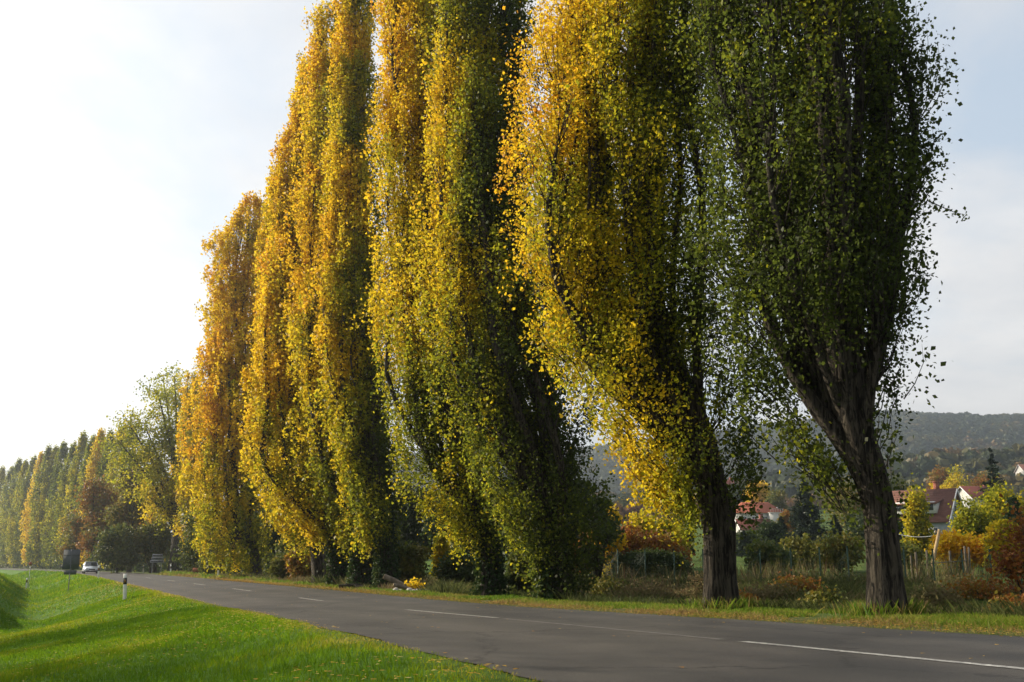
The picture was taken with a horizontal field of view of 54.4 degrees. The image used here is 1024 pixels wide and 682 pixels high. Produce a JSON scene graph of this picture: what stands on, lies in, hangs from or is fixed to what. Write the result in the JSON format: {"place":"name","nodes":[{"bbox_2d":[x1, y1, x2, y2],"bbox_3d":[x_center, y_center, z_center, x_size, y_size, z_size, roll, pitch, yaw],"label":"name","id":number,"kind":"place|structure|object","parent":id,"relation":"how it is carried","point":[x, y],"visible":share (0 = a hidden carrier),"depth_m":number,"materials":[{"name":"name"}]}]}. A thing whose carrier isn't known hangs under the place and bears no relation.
{"place":"outdoors","nodes":[
{"label":"outdoors","id":0,"kind":"place"},
{"bbox_2d":[0,568,1023,681],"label":"road","id":1,"kind":"structure","parent":0,"point":[551,651],"depth_m":10.79,"materials":[{"name":"asphalt"}]},
{"bbox_2d":[82,562,99,573],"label":"car","id":2,"kind":"object","parent":1,"relation":"on","point":[90,566],"visible":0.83,"depth_m":120.64,"materials":[{"name":"silver metal"}]},
{"bbox_2d":[145,577,1023,668],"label":"road marking","id":3,"kind":"object","parent":1,"relation":"on","point":[816,648],"visible":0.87,"depth_m":8.70,"materials":[{"name":"white paint"}]},
{"bbox_2d":[512,619,718,638],"bbox_3d":[1.101,4.088,14.256,0.123,0.138,7.264,4,-13,-19],"label":"faded road marking","id":4,"kind":"object","parent":1,"relation":"on","point":[622,629],"visible":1,"depth_m":13.17,"materials":[{"name":"paint"}]},
{"bbox_2d":[0,432,1023,681],"bbox_3d":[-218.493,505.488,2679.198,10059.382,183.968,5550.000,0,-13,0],"label":"ground","id":5,"kind":"structure","parent":0,"point":[444,662],"depth_m":13.25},
{"bbox_2d":[0,466,15,567],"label":"poplar tree","id":6,"kind":"object","parent":5,"relation":"on","point":[7,480],"visible":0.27,"depth_m":312.91,"materials":[{"name":"green plant"}]},
{"bbox_2d":[0,457,22,567],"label":"poplar tree","id":7,"kind":"object","parent":5,"relation":"on","point":[12,486],"visible":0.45,"depth_m":296.71,"materials":[{"name":"green plant"}]},
{"bbox_2d":[2,459,30,567],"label":"poplar tree","id":8,"kind":"object","parent":5,"relation":"on","point":[24,466],"visible":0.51,"depth_m":283.07,"materials":[{"name":"green plant"}]},
{"bbox_2d":[10,455,38,567],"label":"poplar tree","id":9,"kind":"object","parent":5,"relation":"on","point":[25,486],"visible":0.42,"depth_m":280.23,"materials":[{"name":"green plant"}]},
{"bbox_2d":[18,451,46,567],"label":"poplar tree","id":10,"kind":"object","parent":5,"relation":"on","point":[35,469],"visible":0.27,"depth_m":267.07,"materials":[{"name":"yellow plant"}]},
{"bbox_2d":[24,443,52,568],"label":"poplar tree","id":11,"kind":"object","parent":5,"relation":"on","point":[34,505],"visible":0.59,"depth_m":255.75,"materials":[{"name":"green plant"}]},
{"bbox_2d":[30,444,59,568],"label":"poplar tree","id":12,"kind":"object","parent":5,"relation":"on","point":[50,466],"visible":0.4,"depth_m":254.67,"materials":[{"name":"green plant"}]},
{"bbox_2d":[37,439,68,568],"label":"poplar tree","id":13,"kind":"object","parent":5,"relation":"on","point":[62,454],"visible":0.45,"depth_m":243.01,"materials":[{"name":"green plant"}]},
{"bbox_2d":[47,440,79,569],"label":"poplar tree","id":14,"kind":"object","parent":5,"relation":"on","point":[64,482],"visible":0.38,"depth_m":226.66,"materials":[{"name":"green plant"}]},
{"bbox_2d":[54,430,87,563],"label":"poplar tree","id":15,"kind":"object","parent":5,"relation":"on","point":[72,478],"visible":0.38,"depth_m":223.50,"materials":[{"name":"yellow plant"}]},
{"bbox_2d":[62,549,80,590],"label":"road sign","id":16,"kind":"object","parent":5,"relation":"on","point":[71,561],"visible":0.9,"depth_m":68.37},
{"bbox_2d":[53,505,91,564],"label":"broadleaf tree","id":17,"kind":"object","parent":5,"relation":"on","point":[75,526],"visible":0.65,"depth_m":160.97,"materials":[{"name":"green plant"}]},
{"bbox_2d":[67,434,95,569],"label":"poplar tree","id":18,"kind":"object","parent":5,"relation":"on","point":[84,462],"visible":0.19,"depth_m":208.23,"materials":[{"name":"green plant"}]},
{"bbox_2d":[77,428,106,565],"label":"poplar tree","id":19,"kind":"object","parent":5,"relation":"on","point":[92,467],"visible":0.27,"depth_m":197.25,"materials":[{"name":"yellow plant"}]},
{"bbox_2d":[72,474,120,562],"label":"broadleaf tree","id":20,"kind":"object","parent":5,"relation":"on","point":[93,502],"visible":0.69,"depth_m":148.99,"materials":[{"name":"brown plant"}]},
{"bbox_2d":[84,428,115,570],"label":"poplar tree","id":21,"kind":"object","parent":5,"relation":"on","point":[102,467],"visible":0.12,"depth_m":194.65,"materials":[{"name":"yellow plant"}]},
{"bbox_2d":[98,420,125,570],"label":"poplar tree","id":22,"kind":"object","parent":5,"relation":"on","point":[110,466],"visible":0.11,"depth_m":182.35,"materials":[{"name":"green plant"}]},
{"bbox_2d":[86,522,147,572],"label":"bush","id":23,"kind":"object","parent":5,"relation":"on","point":[123,551],"visible":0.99,"depth_m":124.37,"materials":[{"name":"green plant"}]},
{"bbox_2d":[109,424,137,569],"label":"poplar tree","id":24,"kind":"object","parent":5,"relation":"on","point":[125,442],"visible":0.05,"depth_m":171.52,"materials":[{"name":"green plant"}]},
{"bbox_2d":[96,460,151,572],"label":"broadleaf tree","id":25,"kind":"object","parent":5,"relation":"on","point":[125,512],"visible":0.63,"depth_m":135.12,"materials":[{"name":"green plant"}]},
{"bbox_2d":[130,514,172,572],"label":"broadleaf tree","id":26,"kind":"object","parent":5,"relation":"on","point":[154,544],"visible":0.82,"depth_m":126.61,"materials":[{"name":"green plant"}]},
{"bbox_2d":[92,360,211,571],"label":"broadleaf tree","id":27,"kind":"object","parent":5,"relation":"on","point":[165,502],"visible":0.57,"depth_m":124.62,"materials":[{"name":"green plant"}]},
{"bbox_2d":[169,367,210,554],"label":"poplar tree","id":28,"kind":"object","parent":5,"relation":"on","point":[181,501],"visible":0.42,"depth_m":117.00,"materials":[{"name":"yellow plant"}]},
{"bbox_2d":[0,512,379,574],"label":"thicket","id":29,"kind":"object","parent":5,"relation":"on","point":[146,567],"visible":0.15,"depth_m":217.05,"materials":[{"name":"green plant"}]},
{"bbox_2d":[168,509,218,570],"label":"broadleaf tree","id":30,"kind":"object","parent":5,"relation":"on","point":[189,558],"visible":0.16,"depth_m":101.09,"materials":[{"name":"green plant"}]},
{"bbox_2d":[195,553,230,573],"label":"shrub","id":31,"kind":"object","parent":5,"relation":"on","point":[202,569],"visible":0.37,"depth_m":89.04,"materials":[{"name":"green plant"}]},
{"bbox_2d":[175,190,283,577],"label":"poplar tree","id":32,"kind":"object","parent":5,"relation":"on","point":[219,412],"visible":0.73,"depth_m":75.14,"materials":[{"name":"yellow plant"}]},
{"bbox_2d":[252,493,286,571],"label":"broadleaf tree","id":33,"kind":"object","parent":5,"relation":"on","point":[275,536],"visible":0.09,"depth_m":89.16,"materials":[{"name":"green plant"}]},
{"bbox_2d":[0,570,542,681],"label":"grass","id":34,"kind":"structure","parent":5,"relation":"on","point":[185,614],"depth_m":15.67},
{"bbox_2d":[266,550,290,579],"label":"shrub","id":35,"kind":"object","parent":5,"relation":"on","point":[277,569],"visible":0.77,"depth_m":63.89,"materials":[{"name":"green plant"}]},
{"bbox_2d":[236,160,326,582],"bbox_3d":[-12.518,1.354,56.130,5.429,24.784,3.942,0,-13,0],"label":"poplar tree","id":36,"kind":"object","parent":5,"relation":"on","point":[317,560],"visible":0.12,"depth_m":54.34,"materials":[{"name":"yellow plant"}]},
{"bbox_2d":[274,523,307,554],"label":"broadleaf tree","id":37,"kind":"object","parent":5,"relation":"on","point":[280,547],"visible":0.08,"depth_m":77.43,"materials":[{"name":"green plant"}]},
{"bbox_2d":[238,41,349,584],"bbox_3d":[-11.220,-2.003,52.762,5.574,29.926,5.241,10,-16,-38],"label":"poplar tree","id":38,"kind":"object","parent":5,"relation":"on","point":[274,402],"visible":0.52,"depth_m":50.83,"materials":[{"name":"yellow plant"}]},
{"bbox_2d":[280,548,311,579],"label":"shrub","id":39,"kind":"object","parent":5,"relation":"on","point":[297,567],"visible":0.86,"depth_m":60.09,"materials":[{"name":"brown plant"}]},
{"bbox_2d":[272,0,385,584],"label":"poplar tree","id":40,"kind":"object","parent":5,"relation":"on","point":[313,128],"visible":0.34,"depth_m":48.79,"materials":[{"name":"yellow plant"}]},
{"bbox_2d":[299,0,414,587],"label":"poplar tree","id":41,"kind":"object","parent":5,"relation":"on","point":[366,444],"visible":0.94,"depth_m":45.45,"materials":[{"name":"yellow plant"}]},
{"bbox_2d":[395,541,431,581],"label":"shrub","id":42,"kind":"object","parent":5,"relation":"on","point":[412,561],"visible":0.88,"depth_m":47.46,"materials":[{"name":"green plant"}]},
{"bbox_2d":[391,477,438,571],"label":"broadleaf tree","id":43,"kind":"object","parent":5,"relation":"on","point":[412,530],"visible":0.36,"depth_m":77.32,"materials":[{"name":"green plant"}]},
{"bbox_2d":[349,0,511,595],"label":"poplar tree","id":44,"kind":"object","parent":5,"relation":"on","point":[399,99],"visible":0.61,"depth_m":35.18,"materials":[{"name":"yellow plant"}]},
{"bbox_2d":[429,517,452,582],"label":"shrub","id":45,"kind":"object","parent":5,"relation":"on","point":[439,548],"visible":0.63,"depth_m":50.66,"materials":[{"name":"green plant"}]},
{"bbox_2d":[419,489,472,557],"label":"broadleaf tree","id":46,"kind":"object","parent":5,"relation":"on","point":[433,529],"visible":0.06,"depth_m":72.23,"materials":[{"name":"green plant"}]},
{"bbox_2d":[429,548,476,586],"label":"shrub","id":47,"kind":"object","parent":5,"relation":"on","point":[447,569],"visible":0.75,"depth_m":48.10,"materials":[{"name":"green plant"}]},
{"bbox_2d":[387,0,618,599],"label":"poplar tree","id":48,"kind":"object","parent":5,"relation":"on","point":[540,467],"visible":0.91,"depth_m":30.84,"materials":[{"name":"green plant"}]},
{"bbox_2d":[1,578,1020,681],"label":"fallen leaves","id":49,"kind":"object","parent":5,"relation":"on","point":[308,586],"visible":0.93,"depth_m":19.25,"materials":[{"name":"yellow plant"}]},
{"bbox_2d":[503,548,533,593],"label":"shrub","id":50,"kind":"object","parent":5,"relation":"on","point":[517,582],"visible":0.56,"depth_m":34.76,"materials":[{"name":"green plant"}]},
{"bbox_2d":[499,470,539,557],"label":"broadleaf tree","id":51,"kind":"object","parent":5,"relation":"on","point":[505,547],"visible":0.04,"depth_m":65.90,"materials":[{"name":"green plant"}]},
{"bbox_2d":[155,570,1023,635],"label":"verge grass","id":52,"kind":"structure","parent":5,"relation":"on","point":[858,610],"depth_m":18.73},
{"bbox_2d":[177,569,1023,616],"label":"weeds","id":53,"kind":"object","parent":5,"relation":"on","point":[852,587],"visible":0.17,"depth_m":30.14,"materials":[{"name":"green plant"}]},
{"bbox_2d":[574,467,631,582],"bbox_3d":[3.801,8.308,43.270,2.658,5.645,2.839,10,-16,-38],"label":"thin tree","id":54,"kind":"object","parent":5,"relation":"on","point":[598,558],"visible":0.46,"depth_m":42.96,"materials":[{"name":"green plant"}]},
{"bbox_2d":[585,572,636,596],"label":"bramble","id":55,"kind":"object","parent":5,"relation":"on","point":[604,585],"visible":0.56,"depth_m":36.69,"materials":[{"name":"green plant"}]},
{"bbox_2d":[594,503,627,574],"bbox_3d":[4.700,9.999,48.973,2.154,4.078,1.842,0,-13,0],"label":"thin tree","id":56,"kind":"object","parent":5,"relation":"on","point":[619,548],"visible":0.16,"depth_m":48.71,"materials":[{"name":"green plant"}]},
{"bbox_2d":[487,0,775,607],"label":"poplar tree","id":57,"kind":"object","parent":5,"relation":"on","point":[630,356],"visible":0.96,"depth_m":21.29,"materials":[{"name":"yellow plant"}]},
{"bbox_2d":[253,409,1023,521],"bbox_3d":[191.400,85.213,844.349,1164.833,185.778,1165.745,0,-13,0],"label":"hillside woods","id":58,"kind":"object","parent":5,"relation":"on","point":[946,438],"visible":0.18,"depth_m":1026.12,"materials":[{"name":"green plant"}]},
{"bbox_2d":[613,519,665,563],"bbox_3d":[6.201,10.879,51.841,3.914,3.444,3.672,-11,-16,40],"label":"shrub","id":59,"kind":"object","parent":5,"relation":"on","point":[634,540],"visible":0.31,"depth_m":51.30,"materials":[{"name":"brown plant"}]},
{"bbox_2d":[623,508,659,540],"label":"shrub","id":60,"kind":"object","parent":5,"relation":"on","point":[636,518],"visible":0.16,"depth_m":54.69,"materials":[{"name":"yellow plant"}]},
{"bbox_2d":[608,564,691,599],"bbox_3d":[4.422,8.034,32.041,2.775,1.656,2.735,0,-13,0],"label":"bramble","id":61,"kind":"object","parent":5,"relation":"on","point":[653,588],"visible":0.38,"depth_m":31.87,"materials":[{"name":"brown plant"}]},
{"bbox_2d":[606,547,695,576],"bbox_3d":[6.647,11.053,48.753,4.671,1.968,2.026,0,-13,0],"label":"hedge","id":62,"kind":"object","parent":5,"relation":"on","point":[655,558],"visible":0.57,"depth_m":48.53,"materials":[{"name":"green plant"}]},
{"bbox_2d":[648,529,695,566],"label":"shrub","id":63,"kind":"object","parent":5,"relation":"on","point":[675,545],"visible":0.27,"depth_m":52.20,"materials":[{"name":"brown plant"}]},
{"bbox_2d":[652,516,693,549],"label":"shrub","id":64,"kind":"object","parent":5,"relation":"on","point":[671,528],"visible":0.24,"depth_m":56.60,"materials":[{"name":"green plant"}]},
{"bbox_2d":[651,492,702,560],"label":"thin tree","id":65,"kind":"object","parent":5,"relation":"on","point":[698,536],"visible":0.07,"depth_m":87.98,"materials":[{"name":"yellow plant"}]},
{"bbox_2d":[675,566,702,602],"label":"withered bush","id":66,"kind":"object","parent":5,"relation":"on","point":[697,579],"visible":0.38,"depth_m":25.72,"materials":[{"name":"brown plant"}]},
{"bbox_2d":[736,530,752,556],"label":"spruce tree","id":67,"kind":"object","parent":5,"relation":"on","point":[743,542],"visible":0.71,"depth_m":101.72,"materials":[{"name":"green plant"}]},
{"bbox_2d":[735,514,771,532],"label":"house","id":68,"kind":"structure","parent":5,"relation":"on","point":[760,519],"depth_m":186.09,"materials":[{"name":"white paint"}]},
{"bbox_2d":[742,481,771,501],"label":"broadleaf tree","id":69,"kind":"object","parent":5,"relation":"on","point":[760,484],"visible":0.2,"depth_m":270.58,"materials":[{"name":"yellow plant"}]},
{"bbox_2d":[735,498,782,521],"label":"house","id":70,"kind":"structure","parent":5,"relation":"on","point":[770,514],"depth_m":232.78,"materials":[{"name":"white paint"}]},
{"bbox_2d":[754,519,787,550],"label":"broadleaf tree","id":71,"kind":"object","parent":5,"relation":"on","point":[772,531],"visible":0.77,"depth_m":102.45,"materials":[{"name":"green plant"}]},
{"bbox_2d":[740,535,804,574],"bbox_3d":[14.382,12.008,54.936,3.521,2.557,3.263,0,-13,0],"label":"shrub","id":72,"kind":"object","parent":5,"relation":"on","point":[763,548],"visible":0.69,"depth_m":54.35,"materials":[{"name":"green plant"}]},
{"bbox_2d":[739,573,809,602],"bbox_3d":[7.167,6.994,27.007,2.196,1.410,2.087,0,-13,0],"label":"bramble","id":73,"kind":"object","parent":5,"relation":"on","point":[767,591],"visible":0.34,"depth_m":26.97,"materials":[{"name":"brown plant"}]},
{"bbox_2d":[765,488,789,510],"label":"broadleaf tree","id":74,"kind":"object","parent":5,"relation":"on","point":[777,499],"visible":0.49,"depth_m":256.01,"materials":[{"name":"green plant"}]},
{"bbox_2d":[773,509,798,531],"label":"broadleaf tree","id":75,"kind":"object","parent":5,"relation":"on","point":[785,518],"visible":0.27,"depth_m":147.00,"materials":[{"name":"brown plant"}]},
{"bbox_2d":[761,569,827,591],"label":"bramble","id":76,"kind":"object","parent":5,"relation":"on","point":[797,580],"visible":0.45,"depth_m":30.95,"materials":[{"name":"brown plant"}]},
{"bbox_2d":[778,532,829,571],"bbox_3d":[18.065,13.047,60.865,3.911,2.731,4.012,0,-13,0],"label":"shrub","id":77,"kind":"object","parent":5,"relation":"on","point":[798,545],"visible":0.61,"depth_m":60.34,"materials":[{"name":"green plant"}]},
{"bbox_2d":[588,546,1022,584],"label":"wire fence","id":78,"kind":"object","parent":5,"relation":"on","point":[847,561],"visible":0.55,"depth_m":39.21,"materials":[{"name":"metal"}]},
{"bbox_2d":[592,553,1022,592],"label":"dead stalks","id":79,"kind":"object","parent":5,"relation":"on","point":[940,569],"visible":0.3,"depth_m":42.91,"materials":[{"name":"brown plant"}]},
{"bbox_2d":[787,479,829,543],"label":"spruce tree","id":80,"kind":"object","parent":5,"relation":"on","point":[803,520],"visible":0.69,"depth_m":115.63,"materials":[{"name":"green plant"}]},
{"bbox_2d":[664,0,969,614],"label":"poplar tree","id":81,"kind":"object","parent":5,"relation":"on","point":[826,283],"visible":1,"depth_m":17.11,"materials":[{"name":"green plant"}]},
{"bbox_2d":[797,584,851,607],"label":"bramble","id":82,"kind":"object","parent":5,"relation":"on","point":[821,596],"visible":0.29,"depth_m":23.22,"materials":[{"name":"green plant"}]},
{"bbox_2d":[810,529,865,571],"bbox_3d":[18.721,12.086,56.768,3.177,2.767,3.616,0,-13,0],"label":"shrub","id":83,"kind":"object","parent":5,"relation":"on","point":[835,544],"visible":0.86,"depth_m":56.27,"materials":[{"name":"green plant"}]},
{"bbox_2d":[816,474,861,529],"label":"broadleaf tree","id":84,"kind":"object","parent":5,"relation":"on","point":[845,513],"visible":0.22,"depth_m":166.85,"materials":[{"name":"green plant"}]},
{"bbox_2d":[841,505,864,544],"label":"broadleaf tree","id":85,"kind":"object","parent":5,"relation":"on","point":[853,529],"visible":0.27,"depth_m":117.31,"materials":[{"name":"green plant"}]},
{"bbox_2d":[900,541,926,568],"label":"shrub","id":86,"kind":"object","parent":5,"relation":"on","point":[911,548],"visible":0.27,"depth_m":62.00,"materials":[{"name":"green plant"}]},
{"bbox_2d":[899,473,935,559],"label":"broadleaf tree","id":87,"kind":"object","parent":5,"relation":"on","point":[917,525],"visible":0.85,"depth_m":82.22,"materials":[{"name":"green plant"}]},
{"bbox_2d":[892,481,963,545],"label":"house","id":88,"kind":"structure","parent":5,"relation":"on","point":[940,510],"depth_m":129.80,"materials":[{"name":"paint"}]},
{"bbox_2d":[906,578,969,608],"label":"bramble","id":89,"kind":"object","parent":5,"relation":"on","point":[935,593],"visible":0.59,"depth_m":23.06,"materials":[{"name":"green plant"}]},
{"bbox_2d":[925,464,955,488],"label":"broadleaf tree","id":90,"kind":"object","parent":5,"relation":"on","point":[941,475],"visible":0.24,"depth_m":247.86,"materials":[{"name":"brown plant"}]},
{"bbox_2d":[924,528,979,574],"bbox_3d":[23.590,11.316,52.850,2.925,2.815,2.907,0,-13,0],"label":"shrub","id":91,"kind":"object","parent":5,"relation":"on","point":[952,542],"visible":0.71,"depth_m":52.45,"materials":[{"name":"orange plant"}]},
{"bbox_2d":[925,572,985,587],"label":"bramble","id":92,"kind":"object","parent":5,"relation":"on","point":[948,579],"visible":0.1,"depth_m":30.15,"materials":[{"name":"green plant"}]},
{"bbox_2d":[940,464,971,488],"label":"broadleaf tree","id":93,"kind":"object","parent":5,"relation":"on","point":[951,482],"visible":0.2,"depth_m":228.26,"materials":[{"name":"yellow plant"}]},
{"bbox_2d":[946,489,1002,566],"bbox_3d":[30.306,12.302,64.967,3.916,5.264,3.780,0,-13,0],"label":"broadleaf tree","id":94,"kind":"object","parent":5,"relation":"on","point":[970,519],"visible":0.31,"depth_m":64.56,"materials":[{"name":"green plant"}]},
{"bbox_2d":[958,485,1000,510],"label":"house","id":95,"kind":"structure","parent":5,"relation":"on","point":[964,491],"depth_m":221.19,"materials":[{"name":"white paint"}]},
{"bbox_2d":[940,571,1023,599],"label":"bramble","id":96,"kind":"object","parent":5,"relation":"on","point":[968,586],"visible":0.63,"depth_m":24.52,"materials":[{"name":"brown plant"}]},
{"bbox_2d":[963,523,1001,574],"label":"shrub","id":97,"kind":"object","parent":5,"relation":"on","point":[976,545],"visible":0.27,"depth_m":51.71,"materials":[{"name":"orange plant"}]},
{"bbox_2d":[968,468,1009,489],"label":"broadleaf tree","id":98,"kind":"object","parent":5,"relation":"on","point":[979,480],"visible":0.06,"depth_m":237.22,"materials":[{"name":"brown plant"}]},
{"bbox_2d":[977,447,1004,498],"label":"spruce tree","id":99,"kind":"object","parent":5,"relation":"on","point":[991,468],"visible":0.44,"depth_m":119.29,"materials":[{"name":"green plant"}]},
{"bbox_2d":[972,473,1023,520],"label":"broadleaf tree","id":100,"kind":"object","parent":5,"relation":"on","point":[997,501],"visible":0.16,"depth_m":68.97,"materials":[{"name":"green plant"}]},
{"bbox_2d":[978,518,1023,576],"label":"shrub","id":101,"kind":"object","parent":5,"relation":"on","point":[990,542],"visible":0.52,"depth_m":48.70,"materials":[{"name":"plant"}]},
{"bbox_2d":[979,493,1023,592],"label":"red leaved bush","id":102,"kind":"object","parent":5,"relation":"on","point":[1014,561],"visible":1,"depth_m":22.93,"materials":[{"name":"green plant"}]},
{"bbox_2d":[983,587,1023,611],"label":"bramble","id":103,"kind":"object","parent":5,"relation":"on","point":[1011,599],"visible":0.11,"depth_m":19.87,"materials":[{"name":"brown plant"}]},
{"bbox_2d":[1002,495,1023,525],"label":"broadleaf tree","id":104,"kind":"object","parent":5,"relation":"on","point":[1011,501],"visible":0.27,"depth_m":59.11,"materials":[{"name":"green plant"}]},
{"bbox_2d":[0,0,1023,534],"label":"sky","id":105,"kind":"structure","parent":0,"point":[129,129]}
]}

